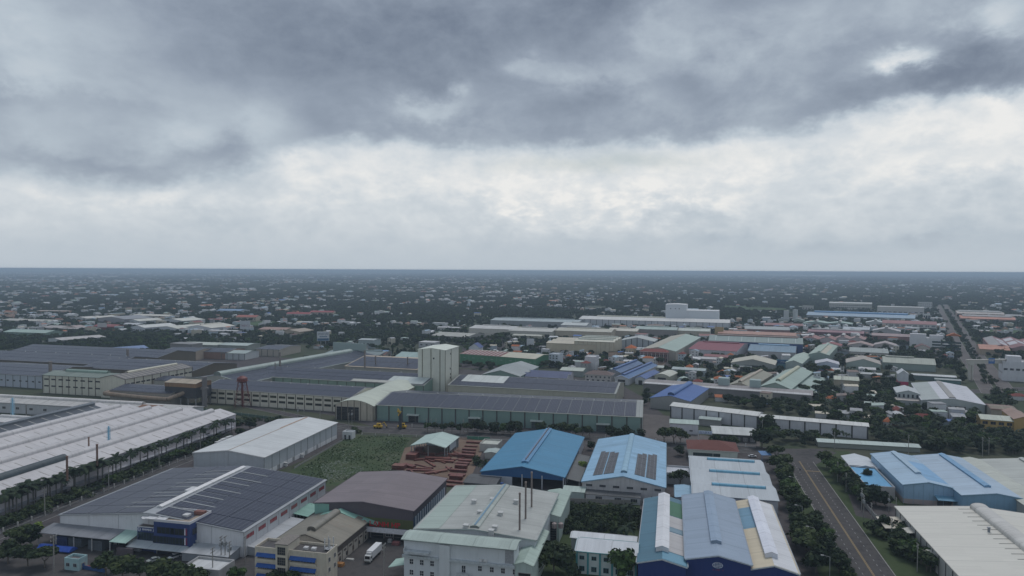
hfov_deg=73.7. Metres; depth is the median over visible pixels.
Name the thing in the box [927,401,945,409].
house
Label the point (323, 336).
billboard
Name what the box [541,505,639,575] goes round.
grove floor
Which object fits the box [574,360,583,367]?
house
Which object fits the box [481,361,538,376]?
green gable hall
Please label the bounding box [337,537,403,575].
truck yard
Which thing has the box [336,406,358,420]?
door
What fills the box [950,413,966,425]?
house
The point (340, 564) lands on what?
goods stack
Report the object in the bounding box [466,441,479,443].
steel stack
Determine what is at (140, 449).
royal palm
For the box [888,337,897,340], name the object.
house
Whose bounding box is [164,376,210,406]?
dark filter house
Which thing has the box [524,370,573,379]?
navy roof row
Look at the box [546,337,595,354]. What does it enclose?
cream works
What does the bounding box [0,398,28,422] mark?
white shop
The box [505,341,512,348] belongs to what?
house
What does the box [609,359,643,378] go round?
blue gable shop
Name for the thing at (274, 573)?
leafy tree
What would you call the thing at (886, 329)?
distant works
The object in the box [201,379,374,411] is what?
cream hall
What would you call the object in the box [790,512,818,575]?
side lane
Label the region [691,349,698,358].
house
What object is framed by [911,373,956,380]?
white shops
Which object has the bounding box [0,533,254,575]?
asphalt yard
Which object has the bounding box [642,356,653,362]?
house
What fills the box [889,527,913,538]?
broad tree
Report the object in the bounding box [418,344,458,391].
cream tower
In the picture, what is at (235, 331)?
factory shed
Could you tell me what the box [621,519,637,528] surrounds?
shrub
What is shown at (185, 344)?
factory shed
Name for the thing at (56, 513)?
factory lane
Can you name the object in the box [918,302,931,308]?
white wing
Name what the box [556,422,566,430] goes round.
broad tree
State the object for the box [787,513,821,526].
broad tree
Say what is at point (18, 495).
royal palm
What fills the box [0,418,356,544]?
factory yard
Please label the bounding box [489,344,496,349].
house
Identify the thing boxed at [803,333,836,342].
distant works
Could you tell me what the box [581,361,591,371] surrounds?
house
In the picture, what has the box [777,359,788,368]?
teal sign shop
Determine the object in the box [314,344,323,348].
house
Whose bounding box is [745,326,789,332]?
distant works
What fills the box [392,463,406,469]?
steel stack
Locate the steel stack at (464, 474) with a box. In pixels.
[448,473,465,476]
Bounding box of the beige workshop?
[277,508,377,561]
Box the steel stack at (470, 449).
[462,448,475,450]
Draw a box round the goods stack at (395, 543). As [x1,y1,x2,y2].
[392,541,399,545]
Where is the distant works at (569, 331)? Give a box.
[555,327,615,336]
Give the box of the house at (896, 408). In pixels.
[892,406,901,412]
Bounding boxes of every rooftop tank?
[552,522,556,528]
[558,522,562,528]
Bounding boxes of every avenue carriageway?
[937,305,992,393]
[943,305,1012,391]
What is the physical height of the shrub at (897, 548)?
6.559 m
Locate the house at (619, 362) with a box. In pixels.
[616,361,624,364]
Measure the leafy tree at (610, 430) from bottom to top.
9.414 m
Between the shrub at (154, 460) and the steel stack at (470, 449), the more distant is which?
the steel stack at (470, 449)
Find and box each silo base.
[779,310,789,321]
[792,309,803,321]
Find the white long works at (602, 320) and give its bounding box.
[579,315,730,328]
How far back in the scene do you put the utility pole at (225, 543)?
254.42 m
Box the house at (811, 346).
[808,344,814,352]
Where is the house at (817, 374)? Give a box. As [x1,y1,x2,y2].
[813,371,820,377]
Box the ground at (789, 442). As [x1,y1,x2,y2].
[0,269,1023,505]
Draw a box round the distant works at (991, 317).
[959,314,1015,321]
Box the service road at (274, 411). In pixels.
[238,405,362,428]
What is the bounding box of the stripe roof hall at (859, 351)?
[849,347,888,357]
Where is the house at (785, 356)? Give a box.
[780,354,790,359]
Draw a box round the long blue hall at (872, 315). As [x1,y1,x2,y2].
[806,311,914,319]
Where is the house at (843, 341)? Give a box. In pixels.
[839,340,848,345]
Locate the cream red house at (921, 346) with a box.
[914,343,929,353]
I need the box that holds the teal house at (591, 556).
[574,537,639,575]
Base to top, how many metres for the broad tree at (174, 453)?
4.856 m
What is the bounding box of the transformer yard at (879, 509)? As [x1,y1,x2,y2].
[848,494,897,519]
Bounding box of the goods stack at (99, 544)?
[88,538,111,550]
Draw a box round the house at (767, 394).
[760,391,772,406]
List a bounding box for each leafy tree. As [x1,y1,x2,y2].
[17,524,43,543]
[226,566,246,575]
[234,428,245,433]
[244,418,256,426]
[265,569,281,575]
[477,420,488,429]
[491,422,499,433]
[541,539,570,572]
[554,548,581,575]
[587,441,594,448]
[597,521,604,531]
[604,425,616,436]
[607,548,636,575]
[615,428,622,435]
[620,424,630,434]
[636,428,645,436]
[673,445,684,453]
[749,428,774,447]
[758,414,780,430]
[776,471,793,482]
[785,502,803,513]
[787,486,800,496]
[800,545,831,572]
[808,510,823,518]
[813,521,829,531]
[817,532,837,545]
[819,527,835,537]
[821,536,837,548]
[827,547,844,558]
[828,551,851,572]
[839,474,849,489]
[842,471,861,479]
[846,475,860,485]
[848,481,869,491]
[851,484,862,501]
[857,488,874,505]
[861,468,872,474]
[863,484,890,504]
[874,514,891,528]
[880,491,893,504]
[897,536,919,554]
[921,552,938,571]
[960,374,966,380]
[1001,441,1014,453]
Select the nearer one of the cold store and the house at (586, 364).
the cold store
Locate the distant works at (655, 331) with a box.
[636,325,677,336]
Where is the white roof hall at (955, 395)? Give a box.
[911,381,985,413]
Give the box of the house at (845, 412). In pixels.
[838,409,849,418]
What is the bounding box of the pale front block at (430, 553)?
[388,529,521,575]
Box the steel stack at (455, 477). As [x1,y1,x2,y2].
[449,474,463,479]
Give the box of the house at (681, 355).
[677,352,685,360]
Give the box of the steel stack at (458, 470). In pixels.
[450,468,466,472]
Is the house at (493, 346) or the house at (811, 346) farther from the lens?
the house at (493, 346)
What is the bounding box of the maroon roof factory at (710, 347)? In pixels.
[689,341,747,356]
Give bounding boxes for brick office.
[639,348,669,361]
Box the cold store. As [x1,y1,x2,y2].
[313,470,447,539]
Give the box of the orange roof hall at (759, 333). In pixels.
[718,330,795,336]
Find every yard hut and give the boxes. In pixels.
[480,439,501,451]
[483,448,499,458]
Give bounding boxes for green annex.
[513,529,549,575]
[548,488,571,541]
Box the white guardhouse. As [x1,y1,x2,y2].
[342,430,354,438]
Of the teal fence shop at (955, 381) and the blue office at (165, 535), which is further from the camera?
the teal fence shop at (955, 381)
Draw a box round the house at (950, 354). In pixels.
[946,351,953,357]
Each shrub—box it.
[5,508,36,516]
[33,504,53,514]
[52,494,75,504]
[57,488,89,498]
[69,487,95,498]
[71,484,105,492]
[111,471,132,482]
[114,471,141,477]
[119,464,145,475]
[132,461,150,471]
[141,461,157,469]
[146,457,163,464]
[153,454,173,466]
[175,446,192,457]
[178,445,196,453]
[193,440,213,448]
[203,437,218,446]
[213,432,232,438]
[236,417,255,425]
[351,426,361,432]
[472,455,487,465]
[563,521,583,533]
[565,516,588,524]
[570,503,597,510]
[570,507,597,519]
[582,520,596,529]
[587,523,599,532]
[588,501,614,513]
[597,518,615,532]
[610,520,625,534]
[611,503,627,509]
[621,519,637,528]
[622,510,640,525]
[623,507,641,519]
[839,566,857,575]
[863,520,911,535]
[874,524,907,538]
[884,527,915,555]
[888,539,922,553]
[895,541,932,567]
[977,364,985,368]
[979,368,988,373]
[980,373,992,378]
[980,378,998,383]
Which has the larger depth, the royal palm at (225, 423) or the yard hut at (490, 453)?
the royal palm at (225, 423)
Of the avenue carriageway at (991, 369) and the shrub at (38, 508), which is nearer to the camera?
the shrub at (38, 508)
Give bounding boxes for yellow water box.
[715,327,723,334]
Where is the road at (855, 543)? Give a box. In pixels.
[789,461,895,575]
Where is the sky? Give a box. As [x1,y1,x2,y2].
[0,0,1023,272]
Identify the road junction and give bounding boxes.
[784,449,835,464]
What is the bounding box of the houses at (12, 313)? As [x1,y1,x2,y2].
[0,271,1023,340]
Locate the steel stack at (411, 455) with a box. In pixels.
[405,451,419,459]
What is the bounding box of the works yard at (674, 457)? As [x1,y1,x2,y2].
[473,436,794,575]
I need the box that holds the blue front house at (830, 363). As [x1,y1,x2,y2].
[815,358,839,370]
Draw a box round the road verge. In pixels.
[786,451,937,575]
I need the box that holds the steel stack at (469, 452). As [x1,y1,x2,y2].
[461,450,475,453]
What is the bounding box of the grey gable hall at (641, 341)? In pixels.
[622,335,657,348]
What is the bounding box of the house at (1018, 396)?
[1009,393,1023,400]
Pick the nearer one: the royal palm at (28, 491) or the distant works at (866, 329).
the royal palm at (28, 491)
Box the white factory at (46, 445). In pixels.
[0,402,235,514]
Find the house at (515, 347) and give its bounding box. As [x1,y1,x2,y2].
[511,344,520,350]
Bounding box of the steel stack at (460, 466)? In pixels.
[454,464,467,468]
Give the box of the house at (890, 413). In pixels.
[886,411,892,417]
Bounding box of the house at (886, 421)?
[883,417,891,427]
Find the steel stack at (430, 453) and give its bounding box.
[420,452,435,455]
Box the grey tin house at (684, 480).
[667,465,690,484]
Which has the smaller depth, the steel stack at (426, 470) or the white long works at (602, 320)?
the steel stack at (426, 470)
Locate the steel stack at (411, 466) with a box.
[404,463,415,468]
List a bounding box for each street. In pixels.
[337,425,784,455]
[971,387,1023,392]
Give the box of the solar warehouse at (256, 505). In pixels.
[38,465,326,560]
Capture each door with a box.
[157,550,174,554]
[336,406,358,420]
[371,532,383,537]
[393,534,402,539]
[408,416,418,421]
[518,572,530,575]
[550,521,556,540]
[598,425,607,431]
[937,500,951,505]
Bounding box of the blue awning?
[758,451,771,455]
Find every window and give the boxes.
[138,531,153,540]
[153,535,169,543]
[157,526,173,534]
[169,537,185,545]
[174,528,187,535]
[192,527,196,534]
[277,547,284,555]
[277,557,284,565]
[277,567,284,573]
[291,560,315,563]
[461,565,465,572]
[591,567,596,572]
[603,568,608,573]
[693,452,719,456]
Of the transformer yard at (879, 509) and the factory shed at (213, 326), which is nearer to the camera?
the transformer yard at (879, 509)
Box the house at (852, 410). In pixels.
[850,408,862,420]
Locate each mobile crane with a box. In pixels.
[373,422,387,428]
[397,408,406,429]
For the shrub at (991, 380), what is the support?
on the ground at (789, 442)
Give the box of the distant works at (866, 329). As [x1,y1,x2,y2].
[843,326,869,333]
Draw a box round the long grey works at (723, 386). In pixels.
[642,377,812,403]
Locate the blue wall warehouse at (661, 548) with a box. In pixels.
[636,492,687,575]
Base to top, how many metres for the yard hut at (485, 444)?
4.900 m
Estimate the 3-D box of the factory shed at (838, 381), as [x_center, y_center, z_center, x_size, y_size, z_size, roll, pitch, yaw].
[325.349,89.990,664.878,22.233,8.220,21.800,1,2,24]
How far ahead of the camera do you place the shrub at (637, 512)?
301.79 m
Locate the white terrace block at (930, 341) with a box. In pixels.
[909,333,960,349]
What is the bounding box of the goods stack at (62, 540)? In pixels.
[57,535,70,545]
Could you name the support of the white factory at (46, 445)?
on the ground at (789, 442)
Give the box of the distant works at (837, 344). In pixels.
[822,342,842,347]
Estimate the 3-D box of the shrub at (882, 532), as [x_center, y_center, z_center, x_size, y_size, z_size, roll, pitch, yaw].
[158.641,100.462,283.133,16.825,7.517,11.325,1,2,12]
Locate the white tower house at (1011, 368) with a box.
[998,355,1023,381]
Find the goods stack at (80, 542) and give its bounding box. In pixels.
[68,536,90,547]
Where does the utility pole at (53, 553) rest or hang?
on the factory yard at (48, 522)
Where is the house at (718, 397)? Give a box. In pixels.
[714,394,727,401]
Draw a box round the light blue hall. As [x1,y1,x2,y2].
[747,343,796,358]
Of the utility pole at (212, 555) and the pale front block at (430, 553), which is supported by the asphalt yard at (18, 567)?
the utility pole at (212, 555)
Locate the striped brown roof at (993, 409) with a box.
[985,404,1016,414]
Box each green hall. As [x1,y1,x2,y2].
[375,390,643,433]
[785,352,809,369]
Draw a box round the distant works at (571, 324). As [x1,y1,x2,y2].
[561,322,591,327]
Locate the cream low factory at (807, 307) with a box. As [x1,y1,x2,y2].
[802,305,813,309]
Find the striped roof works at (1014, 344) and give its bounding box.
[982,336,1023,352]
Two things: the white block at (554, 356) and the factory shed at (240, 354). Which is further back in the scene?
the factory shed at (240, 354)
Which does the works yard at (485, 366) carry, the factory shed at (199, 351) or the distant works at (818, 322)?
the distant works at (818, 322)
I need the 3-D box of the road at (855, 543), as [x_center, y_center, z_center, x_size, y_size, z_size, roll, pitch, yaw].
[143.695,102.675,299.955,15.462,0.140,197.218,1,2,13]
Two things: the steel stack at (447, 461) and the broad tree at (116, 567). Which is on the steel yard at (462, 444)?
the steel stack at (447, 461)
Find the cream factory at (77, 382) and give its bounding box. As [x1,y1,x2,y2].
[42,369,119,395]
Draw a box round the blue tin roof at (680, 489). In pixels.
[674,484,690,499]
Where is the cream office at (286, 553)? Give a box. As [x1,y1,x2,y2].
[255,534,336,575]
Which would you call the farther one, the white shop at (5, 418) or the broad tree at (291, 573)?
the white shop at (5, 418)
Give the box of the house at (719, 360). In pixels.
[716,357,723,366]
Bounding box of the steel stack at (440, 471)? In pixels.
[424,469,447,473]
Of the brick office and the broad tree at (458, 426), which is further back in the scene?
the brick office
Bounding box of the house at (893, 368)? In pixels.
[890,366,897,371]
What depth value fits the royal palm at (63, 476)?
329.95 m
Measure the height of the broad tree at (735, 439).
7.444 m
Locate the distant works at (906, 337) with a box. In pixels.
[872,333,909,340]
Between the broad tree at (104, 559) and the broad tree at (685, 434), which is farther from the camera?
the broad tree at (685, 434)
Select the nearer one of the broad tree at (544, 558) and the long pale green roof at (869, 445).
the broad tree at (544, 558)
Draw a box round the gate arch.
[965,358,1005,380]
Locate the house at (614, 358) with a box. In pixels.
[608,355,619,365]
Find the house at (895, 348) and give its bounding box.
[893,345,898,351]
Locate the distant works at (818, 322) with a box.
[803,319,852,326]
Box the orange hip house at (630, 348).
[626,345,636,353]
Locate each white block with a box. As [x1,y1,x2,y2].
[549,352,562,366]
[585,355,598,370]
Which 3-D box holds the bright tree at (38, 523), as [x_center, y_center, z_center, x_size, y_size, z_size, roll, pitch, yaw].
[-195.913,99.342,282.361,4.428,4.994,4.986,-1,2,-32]
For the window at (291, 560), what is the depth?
236.34 m
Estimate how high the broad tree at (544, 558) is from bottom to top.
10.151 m
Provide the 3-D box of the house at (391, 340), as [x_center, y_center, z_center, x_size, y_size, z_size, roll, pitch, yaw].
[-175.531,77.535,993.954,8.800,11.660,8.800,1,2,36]
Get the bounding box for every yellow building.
[975,414,1013,429]
[1001,408,1023,430]
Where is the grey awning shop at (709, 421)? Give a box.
[698,416,721,425]
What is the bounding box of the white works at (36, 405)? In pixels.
[0,394,204,414]
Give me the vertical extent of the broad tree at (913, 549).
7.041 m
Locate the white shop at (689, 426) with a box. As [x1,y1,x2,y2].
[669,419,698,434]
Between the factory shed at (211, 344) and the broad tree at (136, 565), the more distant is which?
the factory shed at (211, 344)
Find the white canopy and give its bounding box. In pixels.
[186,556,234,575]
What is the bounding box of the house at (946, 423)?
[941,419,951,425]
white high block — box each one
[665,303,687,317]
[686,309,719,318]
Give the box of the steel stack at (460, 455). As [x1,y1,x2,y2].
[457,453,474,457]
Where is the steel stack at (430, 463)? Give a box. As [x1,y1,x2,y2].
[424,460,435,466]
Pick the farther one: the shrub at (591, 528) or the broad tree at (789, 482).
the broad tree at (789, 482)
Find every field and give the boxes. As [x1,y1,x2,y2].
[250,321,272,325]
[288,434,411,485]
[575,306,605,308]
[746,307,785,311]
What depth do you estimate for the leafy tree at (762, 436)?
421.58 m
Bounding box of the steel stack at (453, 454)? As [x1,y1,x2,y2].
[445,453,456,456]
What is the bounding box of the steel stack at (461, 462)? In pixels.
[456,461,469,464]
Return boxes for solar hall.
[0,344,195,371]
[0,362,92,388]
[85,349,236,376]
[190,342,378,382]
[265,350,432,390]
[448,374,624,398]
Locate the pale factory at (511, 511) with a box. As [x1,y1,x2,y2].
[413,472,558,550]
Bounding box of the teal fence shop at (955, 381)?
[934,378,960,384]
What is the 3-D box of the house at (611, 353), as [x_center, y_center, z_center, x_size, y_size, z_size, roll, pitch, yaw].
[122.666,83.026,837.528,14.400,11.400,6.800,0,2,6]
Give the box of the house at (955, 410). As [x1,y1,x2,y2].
[946,407,964,417]
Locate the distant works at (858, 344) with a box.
[847,341,873,347]
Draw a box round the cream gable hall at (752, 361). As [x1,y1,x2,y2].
[730,355,776,370]
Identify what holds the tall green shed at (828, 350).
on the works yard at (485, 366)
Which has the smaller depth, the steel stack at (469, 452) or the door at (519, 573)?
the door at (519, 573)
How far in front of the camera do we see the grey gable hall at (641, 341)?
954.29 m
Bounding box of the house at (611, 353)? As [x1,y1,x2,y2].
[608,351,617,356]
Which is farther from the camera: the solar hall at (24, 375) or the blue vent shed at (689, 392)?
the solar hall at (24, 375)
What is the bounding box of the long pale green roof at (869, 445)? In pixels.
[815,438,920,452]
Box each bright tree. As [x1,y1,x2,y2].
[34,521,44,528]
[578,461,586,465]
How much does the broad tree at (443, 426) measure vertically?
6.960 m
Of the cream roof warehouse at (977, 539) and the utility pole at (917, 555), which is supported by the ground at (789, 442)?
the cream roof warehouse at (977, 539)
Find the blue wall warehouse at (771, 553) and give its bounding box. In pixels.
[736,495,800,575]
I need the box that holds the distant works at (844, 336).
[836,333,865,342]
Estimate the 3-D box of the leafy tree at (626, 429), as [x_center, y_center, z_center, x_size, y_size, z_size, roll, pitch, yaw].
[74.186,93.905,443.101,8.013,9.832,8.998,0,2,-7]
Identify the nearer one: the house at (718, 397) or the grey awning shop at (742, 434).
the grey awning shop at (742, 434)
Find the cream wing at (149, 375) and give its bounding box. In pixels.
[101,363,192,397]
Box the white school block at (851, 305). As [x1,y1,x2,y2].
[829,302,871,309]
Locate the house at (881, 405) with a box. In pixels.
[871,402,883,414]
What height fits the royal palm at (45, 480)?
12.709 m
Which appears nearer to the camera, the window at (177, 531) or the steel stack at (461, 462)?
the window at (177, 531)
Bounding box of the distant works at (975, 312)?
[955,310,1004,316]
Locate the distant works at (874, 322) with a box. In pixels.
[865,319,881,325]
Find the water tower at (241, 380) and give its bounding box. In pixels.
[233,376,250,407]
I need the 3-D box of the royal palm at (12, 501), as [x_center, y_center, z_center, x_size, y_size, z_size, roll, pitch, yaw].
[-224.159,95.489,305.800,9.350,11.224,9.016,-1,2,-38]
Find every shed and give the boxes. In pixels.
[3,318,61,322]
[3,329,63,337]
[38,310,70,312]
[44,325,84,329]
[48,335,104,342]
[66,325,85,326]
[71,316,97,319]
[94,323,124,329]
[98,315,151,322]
[103,384,198,404]
[115,345,147,348]
[129,318,161,322]
[131,323,174,331]
[135,314,179,317]
[154,376,194,384]
[158,323,203,330]
[162,317,204,322]
[165,347,211,359]
[170,342,202,347]
[188,322,234,330]
[196,342,221,347]
[201,347,245,358]
[208,329,241,332]
[216,309,249,311]
[218,342,259,349]
[221,350,258,359]
[236,315,260,320]
[256,345,300,356]
[258,327,297,331]
[284,328,313,333]
[286,312,312,316]
[310,311,335,315]
[326,350,392,355]
[358,338,380,348]
[410,432,458,456]
[419,341,439,347]
[432,332,483,338]
[437,326,461,331]
[460,350,548,367]
[463,473,501,484]
[468,342,483,349]
[480,427,589,488]
[512,334,544,341]
[560,367,586,376]
[563,433,666,504]
[640,334,700,360]
[650,381,708,409]
[654,370,677,380]
[656,365,665,371]
[670,402,763,428]
[672,367,706,376]
[688,455,779,515]
[698,356,717,363]
[730,369,772,385]
[759,414,868,438]
[761,365,824,390]
[809,342,837,362]
[833,375,858,385]
[841,453,879,469]
[858,367,875,372]
[859,372,881,378]
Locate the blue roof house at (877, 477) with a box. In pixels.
[848,465,894,499]
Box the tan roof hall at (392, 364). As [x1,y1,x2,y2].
[345,355,417,372]
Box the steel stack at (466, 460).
[458,459,471,461]
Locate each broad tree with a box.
[0,538,21,563]
[3,523,32,543]
[9,544,36,565]
[26,545,58,567]
[89,482,100,486]
[89,550,119,575]
[101,478,110,483]
[107,553,135,575]
[120,556,153,575]
[143,557,172,575]
[160,561,195,575]
[168,451,178,459]
[173,449,184,453]
[179,567,210,575]
[279,569,300,575]
[423,422,430,431]
[430,422,438,428]
[439,423,446,431]
[447,422,455,428]
[456,423,461,430]
[461,422,473,431]
[535,421,546,429]
[538,552,550,571]
[549,424,558,429]
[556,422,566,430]
[563,423,574,432]
[570,423,580,434]
[579,426,588,433]
[583,426,593,433]
[656,427,668,437]
[664,427,683,442]
[667,469,689,483]
[674,431,690,442]
[713,434,727,440]
[728,435,740,442]
[764,445,784,454]
[766,455,792,465]
[773,465,794,475]
[776,461,794,469]
[777,484,802,503]
[779,478,800,488]
[785,525,820,550]
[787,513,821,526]
[788,520,813,529]
[789,511,808,516]
[790,493,812,507]
[792,532,824,551]
[815,450,834,466]
[819,452,837,468]
[821,457,845,474]
[828,463,850,480]
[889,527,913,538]
[909,545,930,563]
[914,549,936,571]
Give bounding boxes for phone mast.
[324,536,333,549]
[840,366,843,400]
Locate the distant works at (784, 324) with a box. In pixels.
[764,323,802,328]
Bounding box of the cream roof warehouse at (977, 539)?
[876,503,1023,575]
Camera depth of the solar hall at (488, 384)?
568.91 m
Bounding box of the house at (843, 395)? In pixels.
[836,393,846,404]
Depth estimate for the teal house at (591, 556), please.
247.31 m
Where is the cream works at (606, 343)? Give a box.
[574,335,621,354]
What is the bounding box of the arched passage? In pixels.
[334,379,414,420]
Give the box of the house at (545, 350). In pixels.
[541,348,549,353]
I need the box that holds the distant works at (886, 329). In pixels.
[872,326,900,333]
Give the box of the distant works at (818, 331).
[808,328,864,336]
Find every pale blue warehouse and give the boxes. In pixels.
[870,451,957,505]
[912,453,1022,511]
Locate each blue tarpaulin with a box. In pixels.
[37,543,56,547]
[57,545,77,552]
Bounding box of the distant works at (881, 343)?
[874,341,896,347]
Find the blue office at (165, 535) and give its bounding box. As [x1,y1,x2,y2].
[126,508,211,554]
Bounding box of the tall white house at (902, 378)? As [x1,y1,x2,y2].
[896,368,908,384]
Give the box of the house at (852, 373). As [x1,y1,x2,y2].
[846,370,858,376]
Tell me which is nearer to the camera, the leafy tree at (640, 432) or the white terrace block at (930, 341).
the leafy tree at (640, 432)
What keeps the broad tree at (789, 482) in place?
on the ground at (789, 442)
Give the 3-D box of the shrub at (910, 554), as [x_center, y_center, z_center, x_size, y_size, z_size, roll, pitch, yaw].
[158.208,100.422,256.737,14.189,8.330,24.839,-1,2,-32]
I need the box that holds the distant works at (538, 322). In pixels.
[490,317,584,327]
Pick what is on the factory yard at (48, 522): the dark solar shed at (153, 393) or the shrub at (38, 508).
the shrub at (38, 508)
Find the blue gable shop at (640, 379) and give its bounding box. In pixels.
[635,370,659,384]
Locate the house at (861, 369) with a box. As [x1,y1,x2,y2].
[859,367,864,371]
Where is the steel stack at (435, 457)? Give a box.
[425,456,450,459]
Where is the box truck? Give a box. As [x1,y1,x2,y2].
[364,542,381,562]
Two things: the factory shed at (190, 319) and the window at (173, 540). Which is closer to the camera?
the window at (173, 540)
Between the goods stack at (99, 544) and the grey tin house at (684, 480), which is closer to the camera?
the goods stack at (99, 544)
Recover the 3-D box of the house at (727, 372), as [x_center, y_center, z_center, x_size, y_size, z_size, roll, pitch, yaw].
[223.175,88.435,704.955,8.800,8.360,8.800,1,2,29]
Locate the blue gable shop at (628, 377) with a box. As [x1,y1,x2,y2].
[614,362,657,384]
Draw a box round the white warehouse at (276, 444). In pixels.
[192,417,337,469]
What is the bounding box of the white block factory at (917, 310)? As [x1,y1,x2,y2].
[877,305,923,314]
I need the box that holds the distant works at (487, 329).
[469,324,521,336]
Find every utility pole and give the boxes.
[42,487,46,514]
[50,534,56,572]
[210,546,214,567]
[219,535,222,554]
[223,535,226,554]
[227,541,231,558]
[243,535,246,563]
[860,488,862,510]
[862,494,864,517]
[916,543,918,571]
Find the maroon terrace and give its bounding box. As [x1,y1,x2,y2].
[882,320,936,329]
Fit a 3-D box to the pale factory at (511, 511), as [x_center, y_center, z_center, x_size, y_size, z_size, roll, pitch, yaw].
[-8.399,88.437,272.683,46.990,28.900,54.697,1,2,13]
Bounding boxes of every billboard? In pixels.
[240,321,249,331]
[317,331,328,348]
[527,339,533,344]
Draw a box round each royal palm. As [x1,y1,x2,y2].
[0,488,15,515]
[4,486,21,512]
[6,487,20,512]
[10,486,27,512]
[14,479,40,504]
[19,487,30,508]
[25,484,43,505]
[28,479,47,502]
[37,477,56,494]
[42,481,58,498]
[51,473,64,494]
[52,476,69,492]
[54,472,69,493]
[61,466,83,486]
[65,467,79,485]
[74,463,97,483]
[75,462,96,487]
[83,464,97,485]
[89,457,109,481]
[93,460,113,477]
[105,459,120,474]
[109,452,123,471]
[120,458,128,470]
[123,448,139,467]
[133,446,146,462]
[142,445,154,460]
[148,443,160,457]
[154,440,168,455]
[163,438,171,453]
[172,438,181,448]
[177,432,190,447]
[196,426,205,432]
[209,422,219,435]
[212,419,222,433]
[222,420,231,434]
[229,418,236,431]
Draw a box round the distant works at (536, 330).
[508,327,555,337]
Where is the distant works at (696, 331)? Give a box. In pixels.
[677,327,710,336]
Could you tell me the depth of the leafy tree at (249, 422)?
468.16 m
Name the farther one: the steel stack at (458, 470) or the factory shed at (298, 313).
the factory shed at (298, 313)
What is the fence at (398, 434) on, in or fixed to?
on the grass field at (361, 463)
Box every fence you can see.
[0,454,192,533]
[204,408,274,419]
[294,439,343,468]
[362,433,471,439]
[412,424,613,437]
[467,435,489,439]
[570,498,641,504]
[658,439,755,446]
[857,497,878,519]
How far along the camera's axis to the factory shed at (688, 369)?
719.66 m
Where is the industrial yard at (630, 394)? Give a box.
[196,356,663,437]
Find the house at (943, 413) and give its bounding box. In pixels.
[929,409,947,418]
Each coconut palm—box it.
[616,521,635,535]
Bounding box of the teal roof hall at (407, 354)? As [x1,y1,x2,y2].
[395,352,417,357]
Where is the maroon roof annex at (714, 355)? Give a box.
[703,354,728,358]
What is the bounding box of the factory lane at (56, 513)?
[0,456,193,539]
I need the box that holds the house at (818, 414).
[815,411,828,418]
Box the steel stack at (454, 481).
[446,480,462,483]
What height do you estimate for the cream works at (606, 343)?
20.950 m
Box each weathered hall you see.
[846,355,880,371]
[882,355,935,371]
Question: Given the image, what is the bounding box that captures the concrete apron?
[642,414,759,446]
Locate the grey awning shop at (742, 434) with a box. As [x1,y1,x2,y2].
[698,425,755,442]
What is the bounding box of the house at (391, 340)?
[387,337,394,345]
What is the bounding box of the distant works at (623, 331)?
[609,327,638,337]
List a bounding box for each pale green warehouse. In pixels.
[962,457,1023,512]
[981,457,1023,485]
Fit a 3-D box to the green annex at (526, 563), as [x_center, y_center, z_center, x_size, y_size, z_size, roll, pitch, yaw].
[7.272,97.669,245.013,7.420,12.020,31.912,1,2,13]
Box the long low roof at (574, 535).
[570,531,637,554]
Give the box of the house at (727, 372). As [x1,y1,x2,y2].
[724,369,732,374]
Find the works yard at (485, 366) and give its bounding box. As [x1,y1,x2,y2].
[460,319,959,368]
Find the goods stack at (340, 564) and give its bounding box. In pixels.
[337,561,344,566]
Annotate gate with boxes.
[83,565,104,572]
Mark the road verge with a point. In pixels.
(899, 565)
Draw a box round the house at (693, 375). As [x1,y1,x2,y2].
[688,370,696,379]
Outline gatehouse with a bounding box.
[64,553,87,570]
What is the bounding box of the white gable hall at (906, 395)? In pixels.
[893,385,919,404]
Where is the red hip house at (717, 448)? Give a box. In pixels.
[686,440,738,457]
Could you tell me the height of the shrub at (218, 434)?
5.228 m
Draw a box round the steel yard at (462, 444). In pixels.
[399,437,482,484]
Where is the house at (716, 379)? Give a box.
[713,376,721,382]
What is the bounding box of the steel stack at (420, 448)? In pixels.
[415,446,423,451]
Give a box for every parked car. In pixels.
[146,556,159,561]
[168,552,181,559]
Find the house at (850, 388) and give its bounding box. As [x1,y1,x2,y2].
[842,384,858,392]
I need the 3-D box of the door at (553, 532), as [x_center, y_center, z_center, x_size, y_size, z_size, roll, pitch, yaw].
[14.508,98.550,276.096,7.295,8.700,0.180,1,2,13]
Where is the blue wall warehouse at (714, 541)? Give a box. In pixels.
[681,490,752,575]
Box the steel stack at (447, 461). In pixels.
[434,459,453,462]
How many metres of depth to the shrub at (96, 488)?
333.36 m
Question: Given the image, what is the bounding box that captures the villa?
[585,370,614,381]
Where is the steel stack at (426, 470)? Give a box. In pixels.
[406,469,434,471]
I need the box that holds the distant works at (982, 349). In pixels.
[977,344,1010,355]
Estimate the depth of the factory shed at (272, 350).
869.15 m

